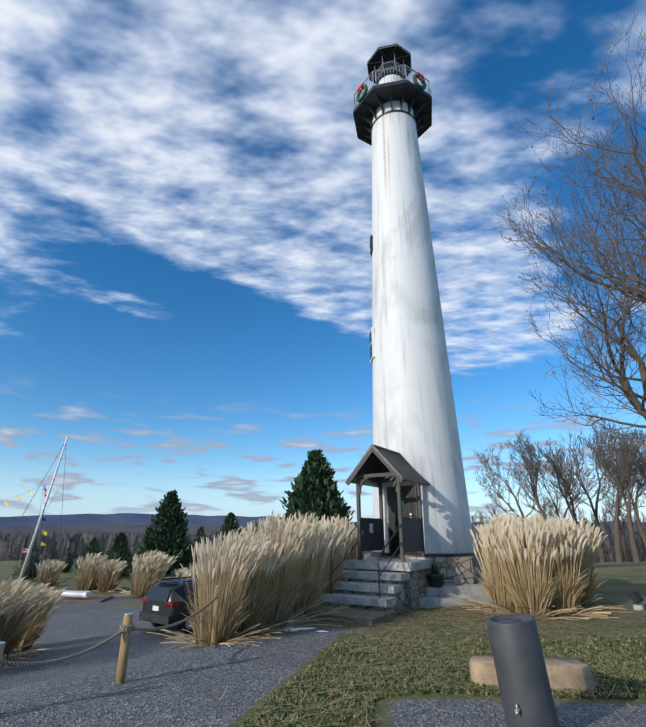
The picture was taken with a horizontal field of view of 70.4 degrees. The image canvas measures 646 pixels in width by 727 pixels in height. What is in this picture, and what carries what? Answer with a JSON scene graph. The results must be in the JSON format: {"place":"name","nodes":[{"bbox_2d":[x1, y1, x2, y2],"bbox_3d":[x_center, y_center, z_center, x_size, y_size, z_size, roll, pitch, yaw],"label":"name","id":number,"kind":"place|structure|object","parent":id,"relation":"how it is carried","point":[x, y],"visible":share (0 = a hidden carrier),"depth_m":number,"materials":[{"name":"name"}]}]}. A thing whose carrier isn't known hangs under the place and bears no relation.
{"place":"outdoors","nodes":[
{"label":"outdoors","id":0,"kind":"place"},
{"bbox_2d":[0,535,645,726],"bbox_3d":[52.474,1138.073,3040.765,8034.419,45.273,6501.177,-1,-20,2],"label":"ground","id":1,"kind":"structure","parent":0,"point":[165,685],"depth_m":6.82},
{"bbox_2d":[0,436,68,582],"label":"flag mast","id":2,"kind":"object","parent":1,"relation":"on","point":[41,515],"visible":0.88,"depth_m":34.04,"materials":[{"name":"white metal"}]},
{"bbox_2d":[2,481,50,557],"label":"signal flags","id":3,"kind":"object","parent":2,"relation":"attached to","point":[43,532],"visible":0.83,"depth_m":34.06,"materials":[{"name":"yellow fabric"}]},
{"bbox_2d":[52,590,112,603],"bbox_3d":[-12.852,12.236,24.150,2.827,0.534,2.000,2,-20,-6],"label":"concrete curb","id":4,"kind":"object","parent":1,"relation":"on","point":[75,597],"visible":0.71,"depth_m":23.64,"materials":[{"name":"white concrete"}]},
{"bbox_2d":[0,585,221,683],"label":"rope fence","id":5,"kind":"object","parent":1,"relation":"on","point":[127,628],"visible":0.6,"depth_m":6.10,"materials":[{"name":"brown wood"}]},
{"bbox_2d":[139,576,200,633],"bbox_3d":[-4.522,9.119,17.635,1.872,1.658,4.520,-14,-25,34],"label":"parked car","id":6,"kind":"object","parent":1,"relation":"on","point":[163,602],"visible":0.52,"depth_m":15.98,"materials":[{"name":"grey paint"}]},
{"bbox_2d":[12,449,355,581],"bbox_3d":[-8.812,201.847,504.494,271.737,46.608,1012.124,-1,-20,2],"label":"evergreen trees","id":7,"kind":"object","parent":1,"relation":"on","point":[316,491],"visible":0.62,"depth_m":39.87,"materials":[{"name":"green plant"}]},
{"bbox_2d":[279,627,328,631],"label":"flat stones","id":8,"kind":"object","parent":1,"relation":"on","point":[300,628],"visible":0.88,"depth_m":10.13,"materials":[{"name":"white stone"}]},
{"bbox_2d":[0,509,632,668],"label":"ornamental grasses","id":9,"kind":"object","parent":1,"relation":"on","point":[265,578],"visible":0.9,"depth_m":11.98,"materials":[{"name":"plant"}]},
{"bbox_2d":[0,508,645,562],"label":"woods","id":10,"kind":"object","parent":1,"relation":"on","point":[15,545],"visible":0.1,"depth_m":118.61,"materials":[{"name":"plant"}]},
{"bbox_2d":[40,420,645,562],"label":"bare trees","id":11,"kind":"object","parent":1,"relation":"on","point":[618,474],"visible":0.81,"depth_m":46.49,"materials":[{"name":"brown plant"}]},
{"bbox_2d":[303,557,437,625],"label":"entrance stairs","id":12,"kind":"structure","parent":1,"relation":"on","point":[403,585],"depth_m":12.80,"materials":[{"name":"stone"}]},
{"bbox_2d":[330,524,401,597],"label":"stair handrails","id":13,"kind":"object","parent":12,"relation":"on","point":[331,573],"visible":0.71,"depth_m":13.01,"materials":[{"name":"metal"}]},
{"bbox_2d":[345,444,429,561],"bbox_3d":[2.256,4.655,15.325,2.073,3.525,2.420,-12,-24,30],"label":"entry porch","id":14,"kind":"object","parent":12,"relation":"on","point":[375,465],"visible":0.94,"depth_m":15.05,"materials":[{"name":"grey wood"}]},
{"bbox_2d":[194,597,645,726],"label":"grass blades","id":15,"kind":"object","parent":1,"relation":"on","point":[398,641],"visible":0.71,"depth_m":6.96,"materials":[{"name":"green plant"}]},
{"bbox_2d":[364,553,491,607],"bbox_3d":[3.692,7.783,16.562,6.626,1.620,6.626,-1,-20,2],"label":"tower foundation","id":16,"kind":"object","parent":1,"relation":"on","point":[460,573],"visible":0.25,"depth_m":14.74,"materials":[{"name":"grey stone"}]},
{"bbox_2d":[426,555,444,587],"bbox_3d":[3.502,6.483,14.327,0.570,0.926,0.570,-1,-20,2],"label":"potted evergreen","id":17,"kind":"object","parent":16,"relation":"on","point":[435,579],"visible":0.98,"depth_m":14.10,"materials":[{"name":"black plastic"}]},
{"bbox_2d":[234,630,645,726],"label":"lawn grass tufts","id":18,"kind":"object","parent":1,"relation":"on","point":[404,688],"visible":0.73,"depth_m":6.04,"materials":[{"name":"green plant"}]},
{"bbox_2d":[486,614,559,726],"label":"bollard","id":19,"kind":"object","parent":1,"relation":"on","point":[523,680],"visible":1,"depth_m":4.32,"materials":[{"name":"plastic"}]},
{"bbox_2d":[469,656,594,691],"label":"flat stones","id":20,"kind":"object","parent":1,"relation":"on","point":[567,673],"visible":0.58,"depth_m":5.68,"materials":[{"name":"beige stone"}]},
{"bbox_2d":[473,9,645,519],"bbox_3d":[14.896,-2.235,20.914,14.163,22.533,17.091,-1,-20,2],"label":"oak tree","id":21,"kind":"object","parent":1,"relation":"on","point":[625,388],"visible":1,"depth_m":21.52,"materials":[{"name":"brown plant"}]},
{"bbox_2d":[629,591,643,609],"bbox_3d":[8.512,6.453,12.396,0.300,0.488,0.258,13,-24,-31],"label":"floodlight","id":22,"kind":"object","parent":1,"relation":"on","point":[636,597],"visible":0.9,"depth_m":12.34,"materials":[{"name":"concrete"}]},
{"bbox_2d":[0,513,645,529],"bbox_3d":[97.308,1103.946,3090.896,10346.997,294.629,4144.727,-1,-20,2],"label":"mountain ridge","id":23,"kind":"structure","parent":0,"point":[103,519],"depth_m":4500.76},
{"bbox_2d":[0,525,645,536],"bbox_3d":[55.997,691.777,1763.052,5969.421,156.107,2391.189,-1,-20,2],"label":"hills","id":24,"kind":"structure","parent":0,"point":[107,529],"depth_m":2584.10,"materials":[{"name":"grey"}]},
{"bbox_2d":[0,0,645,521],"label":"sky","id":25,"kind":"structure","parent":0,"point":[186,185],"materials":[{"name":"blue"}]},
{"bbox_2d":[353,43,477,556],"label":"lighthouse tower","id":26,"kind":"structure","parent":0,"point":[415,425],"depth_m":18.77,"materials":[{"name":"paint"}]},
{"bbox_2d":[356,72,426,101],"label":"christmas wreaths","id":27,"kind":"object","parent":26,"relation":"attached to","point":[418,75],"visible":0.98,"depth_m":22.85,"materials":[{"name":"green plant"}]},
{"bbox_2d":[386,485,420,553],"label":"tower door","id":28,"kind":"structure","parent":26,"relation":"in","point":[409,501],"depth_m":15.87,"materials":[{"name":"black wood"}]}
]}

